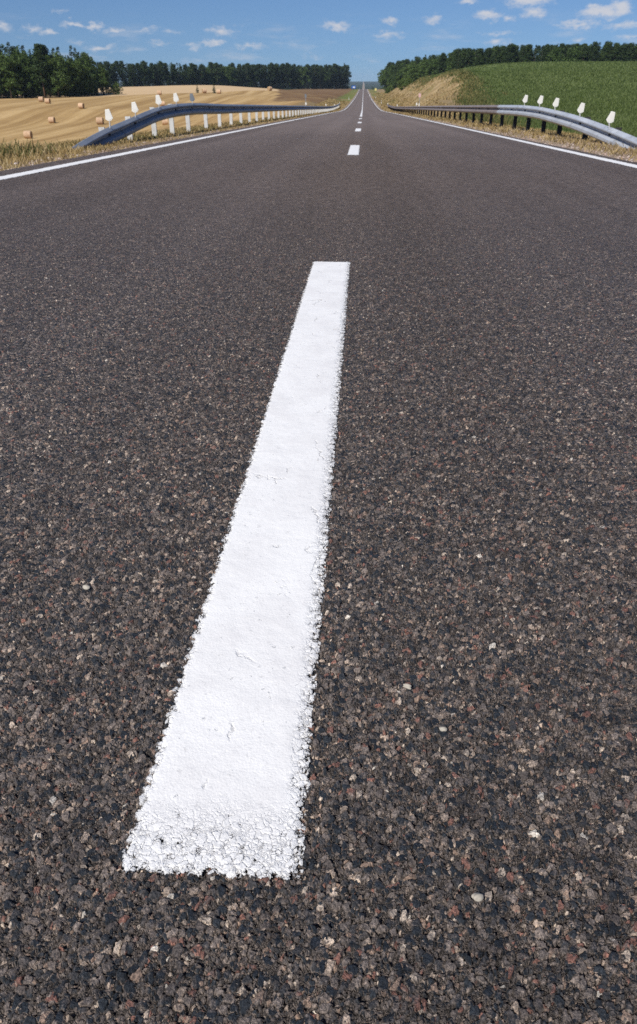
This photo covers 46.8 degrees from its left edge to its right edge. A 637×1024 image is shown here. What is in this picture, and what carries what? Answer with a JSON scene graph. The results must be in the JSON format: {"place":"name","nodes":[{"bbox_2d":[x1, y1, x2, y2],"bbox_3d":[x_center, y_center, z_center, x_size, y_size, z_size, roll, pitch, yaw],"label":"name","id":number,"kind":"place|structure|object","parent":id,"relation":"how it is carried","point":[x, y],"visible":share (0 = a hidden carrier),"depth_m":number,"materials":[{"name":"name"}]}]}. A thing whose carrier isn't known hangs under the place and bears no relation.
{"place":"outdoors","nodes":[
{"label":"outdoors","id":0,"kind":"place"},
{"bbox_2d":[0,89,636,1023],"bbox_3d":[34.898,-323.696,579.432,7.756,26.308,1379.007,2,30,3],"label":"road","id":1,"kind":"structure","parent":0,"point":[480,581],"depth_m":1.20,"materials":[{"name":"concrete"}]},
{"bbox_2d":[0,89,359,179],"bbox_3d":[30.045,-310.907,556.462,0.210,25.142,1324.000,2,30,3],"label":"edge line","id":2,"kind":"object","parent":1,"relation":"on","point":[57,166],"visible":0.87,"depth_m":10.71,"materials":[{"name":"paint"}]},
{"bbox_2d":[122,261,349,879],"bbox_3d":[-0.022,-0.419,2.111,0.201,0.082,3.219,2,30,3],"label":"dash","id":3,"kind":"object","parent":1,"relation":"on","point":[222,755],"visible":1,"depth_m":0.98,"materials":[{"name":"paint"}]},
{"bbox_2d":[347,145,359,154],"bbox_3d":[0.612,-6.204,12.610,0.201,0.083,3.219,2,30,3],"label":"dash","id":4,"kind":"object","parent":1,"relation":"on","point":[354,150],"visible":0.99,"depth_m":12.28,"materials":[{"name":"paint"}]},
{"bbox_2d":[471,893,483,901],"bbox_3d":[0.149,0.360,0.690,0.011,0.007,0.009,-11,38,-23],"label":"pebble","id":5,"kind":"object","parent":1,"relation":"on","point":[478,897],"visible":1,"depth_m":0.69,"materials":[{"name":"white stone"}]},
{"bbox_2d":[367,90,636,167],"bbox_3d":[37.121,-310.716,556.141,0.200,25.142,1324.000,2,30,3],"label":"edge line","id":6,"kind":"object","parent":1,"relation":"on","point":[604,159],"visible":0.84,"depth_m":12.98,"materials":[{"name":"paint"}]},
{"bbox_2d":[0,62,636,170],"bbox_3d":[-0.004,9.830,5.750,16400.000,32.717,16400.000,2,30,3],"label":"ground","id":7,"kind":"structure","parent":0,"point":[20,115],"depth_m":182.34,"materials":[{"name":"beige plant"}]},
{"bbox_2d":[0,52,14,96],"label":"broadleaf tree","id":8,"kind":"object","parent":7,"relation":"on","point":[2,79],"visible":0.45,"depth_m":250.43,"materials":[{"name":"green plant"}]},
{"bbox_2d":[0,53,23,98],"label":"broadleaf tree","id":9,"kind":"object","parent":7,"relation":"on","point":[8,65],"visible":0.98,"depth_m":249.41,"materials":[{"name":"green plant"}]},
{"bbox_2d":[6,42,27,97],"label":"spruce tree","id":10,"kind":"object","parent":7,"relation":"on","point":[7,49],"visible":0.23,"depth_m":255.12,"materials":[{"name":"green plant"}]},
{"bbox_2d":[5,49,33,95],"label":"broadleaf tree","id":11,"kind":"object","parent":7,"relation":"on","point":[17,61],"visible":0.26,"depth_m":254.42,"materials":[{"name":"green plant"}]},
{"bbox_2d":[11,45,34,91],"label":"broadleaf tree","id":12,"kind":"object","parent":7,"relation":"on","point":[17,47],"visible":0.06,"depth_m":258.76,"materials":[{"name":"green plant"}]},
{"bbox_2d":[14,50,38,97],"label":"broadleaf tree","id":13,"kind":"object","parent":7,"relation":"on","point":[25,61],"visible":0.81,"depth_m":253.54,"materials":[{"name":"green plant"}]},
{"bbox_2d":[23,131,32,138],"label":"straw bale","id":14,"kind":"object","parent":7,"relation":"on","point":[28,134],"visible":0.98,"depth_m":132.44},
{"bbox_2d":[33,43,46,92],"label":"pine tree","id":15,"kind":"object","parent":7,"relation":"on","point":[37,46],"visible":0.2,"depth_m":264.78,"materials":[{"name":"green plant"}]},
{"bbox_2d":[31,49,49,97],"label":"pine tree","id":16,"kind":"object","parent":7,"relation":"on","point":[38,68],"visible":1,"depth_m":252.70,"materials":[{"name":"green plant"}]},
{"bbox_2d":[39,44,52,96],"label":"pine tree","id":17,"kind":"object","parent":7,"relation":"on","point":[45,51],"visible":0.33,"depth_m":267.01,"materials":[{"name":"green plant"}]},
{"bbox_2d":[0,46,99,97],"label":"wood","id":18,"kind":"object","parent":7,"relation":"on","point":[39,92],"visible":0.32,"depth_m":259.05,"materials":[{"name":"green plant"}]},
{"bbox_2d":[43,52,73,97],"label":"broadleaf tree","id":19,"kind":"object","parent":7,"relation":"on","point":[54,71],"visible":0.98,"depth_m":255.95,"materials":[{"name":"green plant"}]},
{"bbox_2d":[59,58,81,91],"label":"broadleaf tree","id":20,"kind":"object","parent":7,"relation":"on","point":[71,73],"visible":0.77,"depth_m":260.15,"materials":[{"name":"green plant"}]},
{"bbox_2d":[67,55,81,96],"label":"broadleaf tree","id":21,"kind":"object","parent":7,"relation":"on","point":[77,93],"visible":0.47,"depth_m":264.86,"materials":[{"name":"green plant"}]},
{"bbox_2d":[62,57,89,96],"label":"broadleaf tree","id":22,"kind":"object","parent":7,"relation":"on","point":[83,86],"visible":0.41,"depth_m":266.27,"materials":[{"name":"green plant"}]},
{"bbox_2d":[64,58,89,92],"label":"broadleaf tree","id":23,"kind":"object","parent":7,"relation":"on","point":[83,80],"visible":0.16,"depth_m":265.54,"materials":[{"name":"green plant"}]},
{"bbox_2d":[74,52,98,95],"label":"broadleaf tree","id":24,"kind":"object","parent":7,"relation":"on","point":[83,59],"visible":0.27,"depth_m":277.41,"materials":[{"name":"green plant"}]},
{"bbox_2d":[81,65,96,95],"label":"broadleaf tree","id":25,"kind":"object","parent":7,"relation":"on","point":[87,76],"visible":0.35,"depth_m":271.00,"materials":[{"name":"green plant"}]},
{"bbox_2d":[96,117,103,124],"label":"straw bale","id":26,"kind":"object","parent":7,"relation":"on","point":[99,120],"visible":1,"depth_m":157.63},
{"bbox_2d":[95,65,113,94],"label":"broadleaf tree","id":27,"kind":"object","parent":7,"relation":"on","point":[103,79],"visible":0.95,"depth_m":282.87,"materials":[{"name":"green plant"}]},
{"bbox_2d":[103,61,111,85],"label":"pine tree","id":28,"kind":"object","parent":7,"relation":"on","point":[106,65],"visible":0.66,"depth_m":493.92,"materials":[{"name":"green plant"}]},
{"bbox_2d":[109,63,116,80],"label":"pine tree","id":29,"kind":"object","parent":7,"relation":"on","point":[112,67],"visible":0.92,"depth_m":500.40,"materials":[{"name":"green plant"}]},
{"bbox_2d":[108,82,123,94],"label":"shrub","id":30,"kind":"object","parent":7,"relation":"on","point":[116,90],"visible":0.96,"depth_m":286.79,"materials":[{"name":"green plant"}]},
{"bbox_2d":[113,61,122,83],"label":"pine tree","id":31,"kind":"object","parent":7,"relation":"on","point":[116,64],"visible":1,"depth_m":502.75,"materials":[{"name":"green plant"}]},
{"bbox_2d":[117,60,125,86],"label":"pine tree","id":32,"kind":"object","parent":7,"relation":"on","point":[122,67],"visible":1,"depth_m":505.23,"materials":[{"name":"green plant"}]},
{"bbox_2d":[123,64,130,86],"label":"spruce tree","id":33,"kind":"object","parent":7,"relation":"on","point":[126,83],"visible":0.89,"depth_m":512.99,"materials":[{"name":"green plant"}]},
{"bbox_2d":[129,64,138,83],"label":"pine tree","id":34,"kind":"object","parent":7,"relation":"on","point":[132,71],"visible":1,"depth_m":514.00,"materials":[{"name":"green plant"}]},
{"bbox_2d":[134,63,141,86],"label":"pine tree","id":35,"kind":"object","parent":7,"relation":"on","point":[137,65],"visible":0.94,"depth_m":517.84,"materials":[{"name":"green plant"}]},
{"bbox_2d":[139,61,148,84],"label":"pine tree","id":36,"kind":"object","parent":7,"relation":"on","point":[144,73],"visible":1,"depth_m":521.14,"materials":[{"name":"green plant"}]},
{"bbox_2d":[142,66,154,85],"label":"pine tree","id":37,"kind":"object","parent":7,"relation":"on","point":[151,78],"visible":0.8,"depth_m":527.64,"materials":[{"name":"green plant"}]},
{"bbox_2d":[149,63,156,85],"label":"pine tree","id":38,"kind":"object","parent":7,"relation":"on","point":[151,66],"visible":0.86,"depth_m":529.53,"materials":[{"name":"green plant"}]},
{"bbox_2d":[154,63,162,85],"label":"spruce tree","id":39,"kind":"object","parent":7,"relation":"on","point":[157,76],"visible":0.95,"depth_m":534.30,"materials":[{"name":"green plant"}]},
{"bbox_2d":[157,61,165,85],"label":"pine tree","id":40,"kind":"object","parent":7,"relation":"on","point":[161,70],"visible":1,"depth_m":535.02,"materials":[{"name":"green plant"}]},
{"bbox_2d":[162,63,169,85],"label":"pine tree","id":41,"kind":"object","parent":7,"relation":"on","point":[166,71],"visible":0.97,"depth_m":539.31,"materials":[{"name":"green plant"}]},
{"bbox_2d":[170,64,176,81],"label":"pine tree","id":42,"kind":"object","parent":7,"relation":"on","point":[171,68],"visible":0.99,"depth_m":545.87,"materials":[{"name":"green plant"}]},
{"bbox_2d":[0,98,350,170],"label":"verge grass","id":43,"kind":"structure","parent":7,"relation":"on","point":[8,159],"depth_m":16.36,"materials":[{"name":"beige plant"}]},
{"bbox_2d":[181,65,188,81],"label":"pine tree","id":44,"kind":"object","parent":7,"relation":"on","point":[185,78],"visible":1,"depth_m":554.17,"materials":[{"name":"green plant"}]},
{"bbox_2d":[187,63,195,84],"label":"pine tree","id":45,"kind":"object","parent":7,"relation":"on","point":[191,73],"visible":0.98,"depth_m":560.76,"materials":[{"name":"green plant"}]},
{"bbox_2d":[191,64,198,83],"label":"pine tree","id":46,"kind":"object","parent":7,"relation":"on","point":[196,73],"visible":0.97,"depth_m":564.29,"materials":[{"name":"green plant"}]},
{"bbox_2d":[198,64,204,82],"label":"pine tree","id":47,"kind":"object","parent":7,"relation":"on","point":[200,68],"visible":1,"depth_m":566.90,"materials":[{"name":"green plant"}]},
{"bbox_2d":[72,93,339,148],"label":"guardrail","id":48,"kind":"object","parent":7,"relation":"on","point":[129,126],"visible":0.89,"depth_m":22.38,"materials":[{"name":"grey metal"}]},
{"bbox_2d":[203,67,213,84],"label":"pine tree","id":49,"kind":"object","parent":7,"relation":"on","point":[209,79],"visible":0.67,"depth_m":576.81,"materials":[{"name":"green plant"}]},
{"bbox_2d":[208,62,214,81],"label":"pine tree","id":50,"kind":"object","parent":7,"relation":"on","point":[210,65],"visible":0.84,"depth_m":578.09,"materials":[{"name":"green plant"}]},
{"bbox_2d":[213,62,221,84],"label":"pine tree","id":51,"kind":"object","parent":7,"relation":"on","point":[216,68],"visible":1,"depth_m":578.97,"materials":[{"name":"green plant"}]},
{"bbox_2d":[92,61,345,88],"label":"wood","id":52,"kind":"object","parent":7,"relation":"on","point":[172,83],"visible":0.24,"depth_m":587.28,"materials":[{"name":"green plant"}]},
{"bbox_2d":[220,66,233,85],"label":"broadleaf tree","id":53,"kind":"object","parent":7,"relation":"on","point":[229,78],"visible":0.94,"depth_m":590.41,"materials":[{"name":"green plant"}]},
{"bbox_2d":[220,66,237,85],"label":"broadleaf tree","id":54,"kind":"object","parent":7,"relation":"on","point":[227,74],"visible":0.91,"depth_m":589.45,"materials":[{"name":"green plant"}]},
{"bbox_2d":[230,62,236,84],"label":"pine tree","id":55,"kind":"object","parent":7,"relation":"on","point":[232,65],"visible":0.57,"depth_m":597.40,"materials":[{"name":"green plant"}]},
{"bbox_2d":[235,65,242,86],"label":"spruce tree","id":56,"kind":"object","parent":7,"relation":"on","point":[238,80],"visible":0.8,"depth_m":602.27,"materials":[{"name":"green plant"}]},
{"bbox_2d":[243,64,251,86],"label":"spruce tree","id":57,"kind":"object","parent":7,"relation":"on","point":[247,80],"visible":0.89,"depth_m":610.97,"materials":[{"name":"green plant"}]},
{"bbox_2d":[245,63,252,85],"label":"pine tree","id":58,"kind":"object","parent":7,"relation":"on","point":[249,71],"visible":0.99,"depth_m":611.11,"materials":[{"name":"green plant"}]},
{"bbox_2d":[252,66,259,81],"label":"pine tree","id":59,"kind":"object","parent":7,"relation":"on","point":[256,71],"visible":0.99,"depth_m":616.21,"materials":[{"name":"green plant"}]},
{"bbox_2d":[256,64,262,87],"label":"pine tree","id":60,"kind":"object","parent":7,"relation":"on","point":[260,71],"visible":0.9,"depth_m":621.91,"materials":[{"name":"green plant"}]},
{"bbox_2d":[263,64,270,87],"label":"spruce tree","id":61,"kind":"object","parent":7,"relation":"on","point":[264,81],"visible":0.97,"depth_m":628.84,"materials":[{"name":"green plant"}]},
{"bbox_2d":[266,64,273,85],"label":"pine tree","id":62,"kind":"object","parent":7,"relation":"on","point":[269,68],"visible":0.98,"depth_m":632.11,"materials":[{"name":"green plant"}]},
{"bbox_2d":[275,63,280,88],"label":"pine tree","id":63,"kind":"object","parent":7,"relation":"on","point":[279,71],"visible":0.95,"depth_m":641.76,"materials":[{"name":"green plant"}]},
{"bbox_2d":[281,63,287,88],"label":"pine tree","id":64,"kind":"object","parent":7,"relation":"on","point":[284,69],"visible":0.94,"depth_m":648.62,"materials":[{"name":"green plant"}]},
{"bbox_2d":[284,62,290,88],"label":"pine tree","id":65,"kind":"object","parent":7,"relation":"on","point":[288,74],"visible":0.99,"depth_m":650.32,"materials":[{"name":"green plant"}]},
{"bbox_2d":[289,65,294,88],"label":"pine tree","id":66,"kind":"object","parent":7,"relation":"on","point":[292,73],"visible":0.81,"depth_m":656.28,"materials":[{"name":"green plant"}]},
{"bbox_2d":[293,67,304,87],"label":"broadleaf tree","id":67,"kind":"object","parent":7,"relation":"on","point":[300,77],"visible":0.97,"depth_m":665.87,"materials":[{"name":"green plant"}]},
{"bbox_2d":[299,66,311,86],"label":"broadleaf tree","id":68,"kind":"object","parent":7,"relation":"on","point":[304,69],"visible":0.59,"depth_m":673.43,"materials":[{"name":"green plant"}]},
{"bbox_2d":[310,64,316,88],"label":"spruce tree","id":69,"kind":"object","parent":7,"relation":"on","point":[315,84],"visible":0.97,"depth_m":687.54,"materials":[{"name":"green plant"}]},
{"bbox_2d":[313,64,320,82],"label":"pine tree","id":70,"kind":"object","parent":7,"relation":"on","point":[317,69],"visible":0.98,"depth_m":688.79,"materials":[{"name":"green plant"}]},
{"bbox_2d":[0,116,636,169],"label":"gravel","id":71,"kind":"structure","parent":7,"relation":"on","point":[605,154],"depth_m":15.21,"materials":[{"name":"beige gravel"}]},
{"bbox_2d":[327,64,333,88],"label":"pine tree","id":72,"kind":"object","parent":7,"relation":"on","point":[330,67],"visible":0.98,"depth_m":701.54,"materials":[{"name":"green plant"}]},
{"bbox_2d":[332,63,338,88],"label":"pine tree","id":73,"kind":"object","parent":7,"relation":"on","point":[335,71],"visible":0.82,"depth_m":709.06,"materials":[{"name":"green plant"}]},
{"bbox_2d":[345,65,351,82],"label":"pine tree","id":74,"kind":"object","parent":7,"relation":"on","point":[348,73],"visible":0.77,"depth_m":732.70,"materials":[{"name":"green plant"}]},
{"bbox_2d":[378,67,386,87],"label":"broadleaf tree","id":75,"kind":"object","parent":7,"relation":"on","point":[383,77],"visible":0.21,"depth_m":546.40,"materials":[{"name":"green plant"}]},
{"bbox_2d":[386,65,394,84],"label":"broadleaf tree","id":76,"kind":"object","parent":7,"relation":"on","point":[390,74],"visible":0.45,"depth_m":512.90,"materials":[{"name":"green plant"}]},
{"bbox_2d":[397,75,408,90],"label":"shrub","id":77,"kind":"object","parent":7,"relation":"on","point":[402,82],"visible":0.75,"depth_m":296.03,"materials":[{"name":"green plant"}]},
{"bbox_2d":[405,63,418,81],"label":"broadleaf tree","id":78,"kind":"object","parent":7,"relation":"on","point":[412,71],"visible":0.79,"depth_m":424.64,"materials":[{"name":"green plant"}]},
{"bbox_2d":[416,60,426,77],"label":"broadleaf tree","id":79,"kind":"object","parent":7,"relation":"on","point":[421,64],"visible":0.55,"depth_m":409.38,"materials":[{"name":"green plant"}]},
{"bbox_2d":[417,59,430,76],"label":"broadleaf tree","id":80,"kind":"object","parent":7,"relation":"on","point":[425,66],"visible":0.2,"depth_m":407.71,"materials":[{"name":"green plant"}]},
{"bbox_2d":[426,57,439,74],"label":"broadleaf tree","id":81,"kind":"object","parent":7,"relation":"on","point":[433,67],"visible":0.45,"depth_m":391.05,"materials":[{"name":"green plant"}]},
{"bbox_2d":[437,52,446,72],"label":"pine tree","id":82,"kind":"object","parent":7,"relation":"on","point":[442,58],"visible":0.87,"depth_m":382.42,"materials":[{"name":"green plant"}]},
{"bbox_2d":[457,51,467,68],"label":"pine tree","id":83,"kind":"object","parent":7,"relation":"on","point":[462,55],"visible":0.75,"depth_m":362.73,"materials":[{"name":"green plant"}]},
{"bbox_2d":[463,48,473,67],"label":"pine tree","id":84,"kind":"object","parent":7,"relation":"on","point":[469,52],"visible":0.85,"depth_m":360.96,"materials":[{"name":"green plant"}]},
{"bbox_2d":[404,69,534,127],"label":"margin weeds","id":85,"kind":"object","parent":7,"relation":"on","point":[474,97],"visible":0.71,"depth_m":105.54,"materials":[{"name":"green plant"}]},
{"bbox_2d":[473,48,485,65],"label":"pine tree","id":86,"kind":"object","parent":7,"relation":"on","point":[480,51],"visible":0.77,"depth_m":357.83,"materials":[{"name":"green plant"}]},
{"bbox_2d":[482,47,491,63],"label":"pine tree","id":87,"kind":"object","parent":7,"relation":"on","point":[488,51],"visible":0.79,"depth_m":357.29,"materials":[{"name":"green plant"}]},
{"bbox_2d":[489,46,500,63],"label":"pine tree","id":88,"kind":"object","parent":7,"relation":"on","point":[495,53],"visible":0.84,"depth_m":354.70,"materials":[{"name":"green plant"}]},
{"bbox_2d":[496,47,505,63],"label":"pine tree","id":89,"kind":"object","parent":7,"relation":"on","point":[502,52],"visible":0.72,"depth_m":353.72,"materials":[{"name":"green plant"}]},
{"bbox_2d":[371,92,636,160],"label":"verge grass","id":90,"kind":"structure","parent":7,"relation":"on","point":[475,124],"depth_m":26.27,"materials":[{"name":"beige plant"}]},
{"bbox_2d":[502,43,514,62],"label":"pine tree","id":91,"kind":"object","parent":7,"relation":"on","point":[509,49],"visible":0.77,"depth_m":350.45,"materials":[{"name":"green plant"}]},
{"bbox_2d":[505,44,516,61],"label":"pine tree","id":92,"kind":"object","parent":7,"relation":"on","point":[514,48],"visible":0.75,"depth_m":352.02,"materials":[{"name":"green plant"}]},
{"bbox_2d":[387,95,636,148],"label":"guardrail","id":93,"kind":"object","parent":7,"relation":"on","point":[586,126],"visible":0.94,"depth_m":22.70,"materials":[{"name":"metal"}]},
{"bbox_2d":[413,43,636,70],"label":"wood","id":94,"kind":"object","parent":7,"relation":"on","point":[547,48],"visible":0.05,"depth_m":355.55,"materials":[{"name":"green plant"}]},
{"bbox_2d":[521,44,533,61],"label":"pine tree","id":95,"kind":"object","parent":7,"relation":"on","point":[526,57],"visible":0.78,"depth_m":351.32,"materials":[{"name":"green plant"}]},
{"bbox_2d":[429,61,636,136],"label":"crop","id":96,"kind":"object","parent":7,"relation":"on","point":[605,97],"visible":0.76,"depth_m":110.22,"materials":[{"name":"green plant"}]},
{"bbox_2d":[549,47,565,61],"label":"broadleaf tree","id":97,"kind":"object","parent":7,"relation":"on","point":[557,56],"visible":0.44,"depth_m":347.33,"materials":[{"name":"green plant"}]},
{"bbox_2d":[566,46,581,61],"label":"broadleaf tree","id":98,"kind":"object","parent":7,"relation":"on","point":[575,51],"visible":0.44,"depth_m":347.48,"materials":[{"name":"green plant"}]},
{"bbox_2d":[578,43,589,60],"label":"pine tree","id":99,"kind":"object","parent":7,"relation":"on","point":[584,50],"visible":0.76,"depth_m":345.29,"materials":[{"name":"green plant"}]},
{"bbox_2d":[587,41,599,60],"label":"pine tree","id":100,"kind":"object","parent":7,"relation":"on","point":[595,45],"visible":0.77,"depth_m":345.32,"materials":[{"name":"green plant"}]},
{"bbox_2d":[600,41,614,60],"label":"pine tree","id":101,"kind":"object","parent":7,"relation":"on","point":[606,55],"visible":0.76,"depth_m":344.88,"materials":[{"name":"green plant"}]},
{"bbox_2d":[611,43,621,60],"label":"pine tree","id":102,"kind":"object","parent":7,"relation":"on","point":[616,47],"visible":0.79,"depth_m":345.14,"materials":[{"name":"green plant"}]},
{"bbox_2d":[621,43,629,60],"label":"pine tree","id":103,"kind":"object","parent":7,"relation":"on","point":[625,46],"visible":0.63,"depth_m":347.94,"materials":[{"name":"green plant"}]},
{"bbox_2d":[623,42,634,60],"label":"pine tree","id":104,"kind":"object","parent":7,"relation":"on","point":[631,48],"visible":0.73,"depth_m":348.08,"materials":[{"name":"green plant"}]},
{"bbox_2d":[0,0,636,81],"label":"sky","id":105,"kind":"structure","parent":0,"point":[362,35],"materials":[{"name":"blue"}]},
{"bbox_2d":[374,71,510,111],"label":"bank grass","id":106,"kind":"structure","parent":0,"point":[385,94],"depth_m":159.25,"materials":[{"name":"beige plant"}]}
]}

